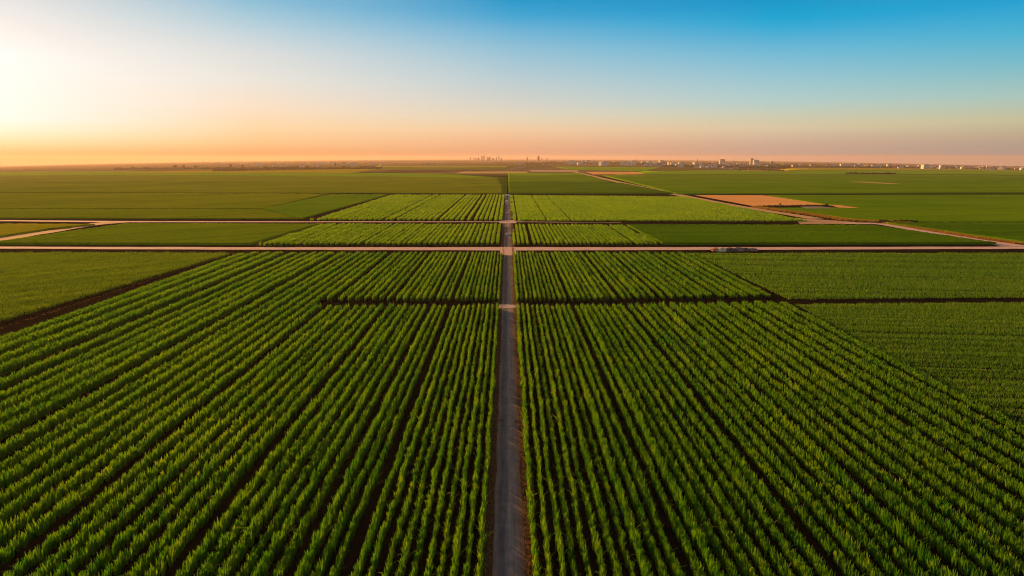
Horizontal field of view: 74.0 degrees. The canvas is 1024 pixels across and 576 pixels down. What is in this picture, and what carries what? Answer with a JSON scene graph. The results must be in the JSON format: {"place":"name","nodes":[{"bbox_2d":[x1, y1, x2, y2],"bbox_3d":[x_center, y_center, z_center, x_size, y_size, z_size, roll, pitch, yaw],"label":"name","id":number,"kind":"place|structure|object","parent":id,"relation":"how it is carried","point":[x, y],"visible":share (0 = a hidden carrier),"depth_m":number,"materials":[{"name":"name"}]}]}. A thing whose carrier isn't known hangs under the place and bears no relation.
{"place":"outdoors","nodes":[
{"label":"outdoors","id":0,"kind":"place"},
{"bbox_2d":[0,224,94,236],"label":"crop field","id":1,"kind":"structure","parent":0,"point":[10,229],"depth_m":292.59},
{"bbox_2d":[0,209,299,218],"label":"crop field","id":2,"kind":"structure","parent":0,"point":[135,214],"depth_m":362.08,"materials":[{"name":"green plant"}]},
{"bbox_2d":[0,223,318,244],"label":"crop field","id":3,"kind":"structure","parent":0,"point":[186,234],"depth_m":263.58,"materials":[{"name":"plant"}]},
{"bbox_2d":[0,193,327,208],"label":"crop field","id":4,"kind":"structure","parent":0,"point":[135,200],"depth_m":482.89,"materials":[{"name":"green plant"}]},
{"bbox_2d":[0,171,501,177],"bbox_3d":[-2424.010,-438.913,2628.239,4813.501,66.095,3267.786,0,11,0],"label":"crop field","id":5,"kind":"structure","parent":0,"point":[52,173],"depth_m":1358.87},
{"bbox_2d":[0,183,506,193],"bbox_3d":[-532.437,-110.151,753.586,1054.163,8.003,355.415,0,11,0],"label":"crop field","id":6,"kind":"structure","parent":0,"point":[413,188],"depth_m":678.22,"materials":[{"name":"green plant"}]},
{"bbox_2d":[0,175,506,183],"bbox_3d":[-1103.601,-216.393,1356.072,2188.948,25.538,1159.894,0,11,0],"label":"crop field","id":7,"kind":"structure","parent":0,"point":[196,179],"depth_m":980.04,"materials":[{"name":"green plant"}]},
{"bbox_2d":[130,168,376,172],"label":"crop field","id":8,"kind":"structure","parent":0,"point":[310,171],"depth_m":1627.92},
{"bbox_2d":[0,220,620,222],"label":"dirt road","id":9,"kind":"structure","parent":0,"point":[250,221],"depth_m":326.79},
{"bbox_2d":[263,194,386,218],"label":"crop field","id":10,"kind":"structure","parent":0,"point":[306,208],"depth_m":439.27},
{"bbox_2d":[492,198,525,575],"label":"farm track","id":11,"kind":"structure","parent":0,"point":[509,550],"depth_m":69.74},
{"bbox_2d":[0,159,1023,575],"bbox_3d":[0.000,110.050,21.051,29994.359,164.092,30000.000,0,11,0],"label":"ground","id":12,"kind":"structure","parent":0,"point":[196,541],"depth_m":82.20,"materials":[{"name":"soil"}]},
{"bbox_2d":[0,250,229,321],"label":"crop","id":13,"kind":"object","parent":12,"relation":"on","point":[37,266],"visible":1,"depth_m":177.48,"materials":[{"name":"green plant"}]},
{"bbox_2d":[0,253,245,345],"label":"crop row","id":14,"kind":"object","parent":12,"relation":"on","point":[38,327],"visible":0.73,"depth_m":138.84,"materials":[{"name":"green plant"}]},
{"bbox_2d":[0,251,259,355],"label":"crop row","id":15,"kind":"object","parent":12,"relation":"on","point":[10,346],"visible":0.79,"depth_m":134.27,"materials":[{"name":"green plant"}]},
{"bbox_2d":[0,251,270,365],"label":"crop row","id":16,"kind":"object","parent":12,"relation":"on","point":[38,344],"visible":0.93,"depth_m":128.41,"materials":[{"name":"green plant"}]},
{"bbox_2d":[0,251,282,376],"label":"crop row","id":17,"kind":"object","parent":12,"relation":"on","point":[10,366],"visible":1,"depth_m":124.26,"materials":[{"name":"green plant"}]},
{"bbox_2d":[0,251,296,389],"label":"crop row","id":18,"kind":"object","parent":12,"relation":"on","point":[38,367],"visible":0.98,"depth_m":117.33,"materials":[{"name":"green plant"}]},
{"bbox_2d":[0,252,306,401],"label":"crop row","id":19,"kind":"object","parent":12,"relation":"on","point":[29,383],"visible":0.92,"depth_m":112.51,"materials":[{"name":"green plant"}]},
{"bbox_2d":[0,251,316,412],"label":"crop row","id":20,"kind":"object","parent":12,"relation":"on","point":[47,385],"visible":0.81,"depth_m":107.37,"materials":[{"name":"green plant"}]},
{"bbox_2d":[0,304,321,565],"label":"crop row","id":21,"kind":"object","parent":12,"relation":"on","point":[70,503],"visible":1,"depth_m":69.17,"materials":[{"name":"green plant"}]},
{"bbox_2d":[0,251,324,426],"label":"crop row","id":22,"kind":"object","parent":12,"relation":"on","point":[6,415],"visible":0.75,"depth_m":103.41,"materials":[{"name":"green plant"}]},
{"bbox_2d":[0,252,333,440],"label":"crop row","id":23,"kind":"object","parent":12,"relation":"on","point":[37,413],"visible":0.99,"depth_m":99.46,"materials":[{"name":"green plant"}]},
{"bbox_2d":[3,304,332,575],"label":"crop row","id":24,"kind":"object","parent":12,"relation":"on","point":[146,461],"visible":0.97,"depth_m":67.41,"materials":[{"name":"green plant"}]},
{"bbox_2d":[0,251,345,459],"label":"crop row","id":25,"kind":"object","parent":12,"relation":"on","point":[12,444],"visible":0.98,"depth_m":93.96,"materials":[{"name":"green plant"}]},
{"bbox_2d":[0,252,352,473],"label":"crop row","id":26,"kind":"object","parent":12,"relation":"on","point":[81,417],"visible":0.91,"depth_m":89.20,"materials":[{"name":"green plant"}]},
{"bbox_2d":[0,252,359,488],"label":"crop row","id":27,"kind":"object","parent":12,"relation":"on","point":[28,464],"visible":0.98,"depth_m":86.27,"materials":[{"name":"green plant"}]},
{"bbox_2d":[0,252,367,505],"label":"crop row","id":28,"kind":"object","parent":12,"relation":"on","point":[64,456],"visible":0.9,"depth_m":82.75,"materials":[{"name":"green plant"}]},
{"bbox_2d":[27,305,341,575],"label":"crop row","id":29,"kind":"object","parent":12,"relation":"on","point":[95,524],"visible":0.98,"depth_m":66.24,"materials":[{"name":"green plant"}]},
{"bbox_2d":[0,252,373,524],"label":"crop row","id":30,"kind":"object","parent":12,"relation":"on","point":[39,490],"visible":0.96,"depth_m":78.47,"materials":[{"name":"green plant"}]},
{"bbox_2d":[0,252,380,546],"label":"crop row","id":31,"kind":"object","parent":12,"relation":"on","point":[41,507],"visible":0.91,"depth_m":74.95,"materials":[{"name":"green plant"}]},
{"bbox_2d":[46,303,349,575],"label":"crop row","id":32,"kind":"object","parent":12,"relation":"on","point":[91,548],"visible":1,"depth_m":66.34,"materials":[{"name":"green plant"}]},
{"bbox_2d":[70,304,360,575],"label":"crop row","id":33,"kind":"object","parent":12,"relation":"on","point":[127,534],"visible":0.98,"depth_m":67.46,"materials":[{"name":"green plant"}]},
{"bbox_2d":[94,303,366,575],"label":"crop row","id":34,"kind":"object","parent":12,"relation":"on","point":[196,483],"visible":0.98,"depth_m":66.58,"materials":[{"name":"green plant"}]},
{"bbox_2d":[120,304,375,575],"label":"crop row","id":35,"kind":"object","parent":12,"relation":"on","point":[178,524],"visible":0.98,"depth_m":66.30,"materials":[{"name":"green plant"}]},
{"bbox_2d":[143,302,382,575],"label":"crop row","id":36,"kind":"object","parent":12,"relation":"on","point":[179,545],"visible":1,"depth_m":65.91,"materials":[{"name":"green plant"}]},
{"bbox_2d":[176,302,393,575],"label":"crop row","id":37,"kind":"object","parent":12,"relation":"on","point":[191,563],"visible":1,"depth_m":66.33,"materials":[{"name":"green plant"}]},
{"bbox_2d":[194,304,401,575],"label":"crop row","id":38,"kind":"object","parent":12,"relation":"on","point":[226,542],"visible":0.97,"depth_m":65.93,"materials":[{"name":"green plant"}]},
{"bbox_2d":[209,302,406,575],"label":"crop row","id":39,"kind":"object","parent":12,"relation":"on","point":[246,540],"visible":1,"depth_m":65.53,"materials":[{"name":"green plant"}]},
{"bbox_2d":[235,304,414,575],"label":"crop row","id":40,"kind":"object","parent":12,"relation":"on","point":[294,493],"visible":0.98,"depth_m":66.95,"materials":[{"name":"green plant"}]},
{"bbox_2d":[251,304,421,575],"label":"crop row","id":41,"kind":"object","parent":12,"relation":"on","point":[277,542],"visible":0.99,"depth_m":65.99,"materials":[{"name":"green plant"}]},
{"bbox_2d":[266,304,425,575],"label":"crop row","id":42,"kind":"object","parent":12,"relation":"on","point":[290,552],"visible":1,"depth_m":66.08,"materials":[{"name":"green plant"}]},
{"bbox_2d":[294,303,436,575],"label":"crop row","id":43,"kind":"object","parent":12,"relation":"on","point":[319,537],"visible":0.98,"depth_m":65.50,"materials":[{"name":"green plant"}]},
{"bbox_2d":[309,304,440,575],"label":"crop row","id":44,"kind":"object","parent":12,"relation":"on","point":[330,547],"visible":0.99,"depth_m":65.91,"materials":[{"name":"green plant"}]},
{"bbox_2d":[259,222,500,245],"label":"row crop","id":45,"kind":"object","parent":12,"relation":"on","point":[342,234],"visible":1,"depth_m":261.31,"materials":[{"name":"plant"}]},
{"bbox_2d":[329,304,446,575],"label":"crop row","id":46,"kind":"object","parent":12,"relation":"on","point":[366,496],"visible":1,"depth_m":66.54,"materials":[{"name":"green plant"}]},
{"bbox_2d":[349,305,454,575],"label":"crop row","id":47,"kind":"object","parent":12,"relation":"on","point":[368,545],"visible":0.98,"depth_m":65.93,"materials":[{"name":"green plant"}]},
{"bbox_2d":[310,194,504,220],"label":"row crop","id":48,"kind":"object","parent":12,"relation":"on","point":[383,207],"visible":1,"depth_m":396.81,"materials":[{"name":"plant"}]},
{"bbox_2d":[366,304,460,575],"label":"crop row","id":49,"kind":"object","parent":12,"relation":"on","point":[395,503],"visible":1,"depth_m":67.76,"materials":[{"name":"green plant"}]},
{"bbox_2d":[382,304,465,575],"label":"crop row","id":50,"kind":"object","parent":12,"relation":"on","point":[396,540],"visible":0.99,"depth_m":66.56,"materials":[{"name":"green plant"}]},
{"bbox_2d":[393,304,469,575],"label":"crop row","id":51,"kind":"object","parent":12,"relation":"on","point":[406,546],"visible":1,"depth_m":66.86,"materials":[{"name":"green plant"}]},
{"bbox_2d":[409,303,475,575],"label":"crop row","id":52,"kind":"object","parent":12,"relation":"on","point":[428,509],"visible":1,"depth_m":66.92,"materials":[{"name":"green plant"}]},
{"bbox_2d":[423,303,480,575],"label":"crop row","id":53,"kind":"object","parent":12,"relation":"on","point":[432,548],"visible":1,"depth_m":67.01,"materials":[{"name":"green plant"}]},
{"bbox_2d":[435,304,484,575],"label":"crop row","id":54,"kind":"object","parent":12,"relation":"on","point":[445,546],"visible":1,"depth_m":66.06,"materials":[{"name":"green plant"}]},
{"bbox_2d":[448,303,489,575],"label":"crop row","id":55,"kind":"object","parent":12,"relation":"on","point":[456,547],"visible":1,"depth_m":66.64,"materials":[{"name":"green plant"}]},
{"bbox_2d":[462,303,493,575],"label":"crop row","id":56,"kind":"object","parent":12,"relation":"on","point":[473,502],"visible":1,"depth_m":66.33,"materials":[{"name":"green plant"}]},
{"bbox_2d":[466,303,498,575],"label":"crop row","id":57,"kind":"object","parent":12,"relation":"on","point":[481,544],"visible":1,"depth_m":65.91,"materials":[{"name":"green plant"}]},
{"bbox_2d":[482,197,537,575],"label":"verge","id":58,"kind":"structure","parent":12,"relation":"on","point":[491,471],"depth_m":67.05,"materials":[{"name":"plant"}]},
{"bbox_2d":[515,304,545,575],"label":"crop row","id":59,"kind":"object","parent":12,"relation":"on","point":[531,507],"visible":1,"depth_m":67.62,"materials":[{"name":"green plant"}]},
{"bbox_2d":[520,303,555,575],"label":"crop row","id":60,"kind":"object","parent":12,"relation":"on","point":[544,527],"visible":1,"depth_m":66.75,"materials":[{"name":"green plant"}]},
{"bbox_2d":[524,304,570,575],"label":"crop row","id":61,"kind":"object","parent":12,"relation":"on","point":[559,547],"visible":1,"depth_m":65.73,"materials":[{"name":"green plant"}]},
{"bbox_2d":[531,305,579,575],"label":"crop row","id":62,"kind":"object","parent":12,"relation":"on","point":[564,509],"visible":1,"depth_m":66.13,"materials":[{"name":"green plant"}]},
{"bbox_2d":[536,304,591,575],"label":"crop row","id":63,"kind":"object","parent":12,"relation":"on","point":[575,507],"visible":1,"depth_m":66.96,"materials":[{"name":"green plant"}]},
{"bbox_2d":[540,304,606,575],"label":"crop row","id":64,"kind":"object","parent":12,"relation":"on","point":[598,551],"visible":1,"depth_m":65.91,"materials":[{"name":"green plant"}]},
{"bbox_2d":[545,304,621,575],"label":"crop row","id":65,"kind":"object","parent":12,"relation":"on","point":[607,539],"visible":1,"depth_m":66.20,"materials":[{"name":"green plant"}]},
{"bbox_2d":[512,223,656,244],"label":"row crop","id":66,"kind":"object","parent":12,"relation":"on","point":[601,234],"visible":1,"depth_m":261.75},
{"bbox_2d":[551,306,635,575],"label":"crop row","id":67,"kind":"object","parent":12,"relation":"on","point":[630,566],"visible":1,"depth_m":67.22,"materials":[{"name":"green plant"}]},
{"bbox_2d":[555,303,652,575],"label":"crop row","id":68,"kind":"object","parent":12,"relation":"on","point":[635,543],"visible":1,"depth_m":65.75,"materials":[{"name":"green plant"}]},
{"bbox_2d":[561,303,666,575],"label":"crop row","id":69,"kind":"object","parent":12,"relation":"on","point":[648,540],"visible":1,"depth_m":66.14,"materials":[{"name":"green plant"}]},
{"bbox_2d":[567,303,685,575],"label":"crop row","id":70,"kind":"object","parent":12,"relation":"on","point":[673,565],"visible":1,"depth_m":65.96,"materials":[{"name":"green plant"}]},
{"bbox_2d":[575,305,706,575],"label":"crop row","id":71,"kind":"object","parent":12,"relation":"on","point":[678,529],"visible":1,"depth_m":65.67,"materials":[{"name":"green plant"}]},
{"bbox_2d":[580,303,726,575],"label":"crop row","id":72,"kind":"object","parent":12,"relation":"on","point":[699,541],"visible":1,"depth_m":65.69,"materials":[{"name":"green plant"}]},
{"bbox_2d":[510,195,806,221],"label":"dense crop","id":73,"kind":"object","parent":12,"relation":"on","point":[624,208],"visible":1,"depth_m":391.14,"materials":[{"name":"plant"}]},
{"bbox_2d":[585,304,739,575],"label":"crop row","id":74,"kind":"object","parent":12,"relation":"on","point":[696,507],"visible":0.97,"depth_m":66.10,"materials":[{"name":"green plant"}]},
{"bbox_2d":[638,250,702,298],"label":"crop row","id":75,"kind":"object","parent":12,"relation":"on","point":[688,288],"visible":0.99,"depth_m":170.29,"materials":[{"name":"green plant"}]},
{"bbox_2d":[591,303,756,575],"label":"crop row","id":76,"kind":"object","parent":12,"relation":"on","point":[737,553],"visible":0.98,"depth_m":66.52,"materials":[{"name":"green plant"}]},
{"bbox_2d":[597,304,777,575],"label":"crop row","id":77,"kind":"object","parent":12,"relation":"on","point":[727,510],"visible":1,"depth_m":66.48,"materials":[{"name":"green plant"}]},
{"bbox_2d":[604,303,793,575],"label":"crop row","id":78,"kind":"object","parent":12,"relation":"on","point":[703,451],"visible":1,"depth_m":67.16,"materials":[{"name":"green plant"}]},
{"bbox_2d":[661,252,736,298],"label":"crop row","id":79,"kind":"object","parent":12,"relation":"on","point":[720,288],"visible":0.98,"depth_m":170.93,"materials":[{"name":"green plant"}]},
{"bbox_2d":[611,303,813,575],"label":"crop row","id":80,"kind":"object","parent":12,"relation":"on","point":[740,483],"visible":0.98,"depth_m":65.98,"materials":[{"name":"green plant"}]},
{"bbox_2d":[677,252,759,297],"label":"crop row","id":81,"kind":"object","parent":12,"relation":"on","point":[749,291],"visible":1,"depth_m":171.22,"materials":[{"name":"green plant"}]},
{"bbox_2d":[617,303,835,575],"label":"crop row","id":82,"kind":"object","parent":12,"relation":"on","point":[727,447],"visible":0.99,"depth_m":66.03,"materials":[{"name":"green plant"}]},
{"bbox_2d":[628,302,863,575],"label":"crop row","id":83,"kind":"object","parent":12,"relation":"on","point":[844,565],"visible":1,"depth_m":66.85,"materials":[{"name":"green plant"}]},
{"bbox_2d":[635,302,882,575],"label":"crop row","id":84,"kind":"object","parent":12,"relation":"on","point":[845,542],"visible":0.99,"depth_m":65.47,"materials":[{"name":"green plant"}]},
{"bbox_2d":[643,303,906,575],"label":"crop row","id":85,"kind":"object","parent":12,"relation":"on","point":[886,564],"visible":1,"depth_m":66.22,"materials":[{"name":"green plant"}]},
{"bbox_2d":[650,302,930,575],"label":"crop row","id":86,"kind":"object","parent":12,"relation":"on","point":[828,483],"visible":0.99,"depth_m":66.51,"materials":[{"name":"green plant"}]},
{"bbox_2d":[658,300,957,575],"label":"crop row","id":87,"kind":"object","parent":12,"relation":"on","point":[839,476],"visible":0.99,"depth_m":66.84,"materials":[{"name":"green plant"}]},
{"bbox_2d":[669,302,986,575],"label":"crop row","id":88,"kind":"object","parent":12,"relation":"on","point":[890,501],"visible":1,"depth_m":66.53,"materials":[{"name":"green plant"}]},
{"bbox_2d":[751,205,910,222],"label":"ochre grass","id":89,"kind":"structure","parent":12,"relation":"on","point":[822,215],"depth_m":353.07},
{"bbox_2d":[679,303,1013,575],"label":"crop row","id":90,"kind":"object","parent":12,"relation":"on","point":[939,524],"visible":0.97,"depth_m":65.77,"materials":[{"name":"green plant"}]},
{"bbox_2d":[688,302,1023,575],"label":"crop row","id":91,"kind":"object","parent":12,"relation":"on","point":[982,539],"visible":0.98,"depth_m":66.22,"materials":[{"name":"green plant"}]},
{"bbox_2d":[693,251,1023,299],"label":"crop","id":92,"kind":"object","parent":12,"relation":"on","point":[1012,274],"visible":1,"depth_m":179.11,"materials":[{"name":"green plant"}]},
{"bbox_2d":[698,302,1023,558],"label":"crop row","id":93,"kind":"object","parent":12,"relation":"on","point":[981,518],"visible":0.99,"depth_m":70.03,"materials":[{"name":"green plant"}]},
{"bbox_2d":[707,302,1023,537],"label":"crop row","id":94,"kind":"object","parent":12,"relation":"on","point":[1009,520],"visible":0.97,"depth_m":72.89,"materials":[{"name":"green plant"}]},
{"bbox_2d":[716,300,1023,518],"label":"crop row","id":95,"kind":"object","parent":12,"relation":"on","point":[981,483],"visible":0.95,"depth_m":76.81,"materials":[{"name":"green plant"}]},
{"bbox_2d":[731,302,1023,499],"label":"crop row","id":96,"kind":"object","parent":12,"relation":"on","point":[967,455],"visible":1,"depth_m":80.13,"materials":[{"name":"green plant"}]},
{"bbox_2d":[742,301,1023,481],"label":"crop row","id":97,"kind":"object","parent":12,"relation":"on","point":[994,457],"visible":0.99,"depth_m":83.48,"materials":[{"name":"green plant"}]},
{"bbox_2d":[754,300,1023,465],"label":"crop row","id":98,"kind":"object","parent":12,"relation":"on","point":[973,430],"visible":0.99,"depth_m":87.23,"materials":[{"name":"green plant"}]},
{"bbox_2d":[766,300,1023,449],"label":"crop row","id":99,"kind":"object","parent":12,"relation":"on","point":[960,407],"visible":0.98,"depth_m":90.83,"materials":[{"name":"green plant"}]},
{"bbox_2d":[780,302,1023,434],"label":"crop row","id":100,"kind":"object","parent":12,"relation":"on","point":[940,386],"visible":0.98,"depth_m":94.85,"materials":[{"name":"green plant"}]},
{"bbox_2d":[794,301,1023,429],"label":"crop","id":101,"kind":"object","parent":12,"relation":"on","point":[900,309],"visible":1,"depth_m":115.33,"materials":[{"name":"green plant"}]},
{"bbox_2d":[0,246,1023,249],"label":"dirt road","id":102,"kind":"structure","parent":0,"point":[508,248],"depth_m":229.30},
{"bbox_2d":[0,0,1023,165],"label":"sky","id":103,"kind":"structure","parent":0,"point":[82,81],"materials":[{"name":"blue"}]},
{"bbox_2d":[508,175,612,182],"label":"crop field","id":104,"kind":"structure","parent":0,"point":[545,179],"depth_m":937.98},
{"bbox_2d":[508,183,672,193],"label":"crop field","id":105,"kind":"structure","parent":0,"point":[569,188],"depth_m":650.88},
{"bbox_2d":[696,195,822,205],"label":"field","id":106,"kind":"structure","parent":0,"point":[755,200],"depth_m":488.17,"materials":[{"name":"soil"}]},
{"bbox_2d":[627,224,996,244],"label":"crop field","id":107,"kind":"structure","parent":0,"point":[731,234],"depth_m":261.11,"materials":[{"name":"plant"}]},
{"bbox_2d":[602,175,1023,193],"bbox_3d":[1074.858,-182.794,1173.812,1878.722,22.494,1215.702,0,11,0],"label":"crop field","id":108,"kind":"structure","parent":0,"point":[824,184],"depth_m":809.22,"materials":[{"name":"plant"}]},
{"bbox_2d":[617,170,1023,175],"bbox_3d":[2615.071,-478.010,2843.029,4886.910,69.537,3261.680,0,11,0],"label":"crop field","id":109,"kind":"structure","parent":0,"point":[1019,173],"depth_m":1581.50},
{"bbox_2d":[768,195,1023,206],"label":"crop field","id":110,"kind":"structure","parent":0,"point":[932,200],"depth_m":486.36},
{"bbox_2d":[776,207,1023,221],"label":"crop field","id":111,"kind":"structure","parent":0,"point":[967,214],"depth_m":371.68,"materials":[{"name":"plant"}]},
{"bbox_2d":[780,168,1023,170],"bbox_3d":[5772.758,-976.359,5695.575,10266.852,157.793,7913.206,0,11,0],"label":"crop field","id":112,"kind":"structure","parent":0,"point":[815,169],"depth_m":2349.02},
{"bbox_2d":[886,222,1023,241],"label":"crop field","id":113,"kind":"structure","parent":0,"point":[1012,231],"depth_m":290.20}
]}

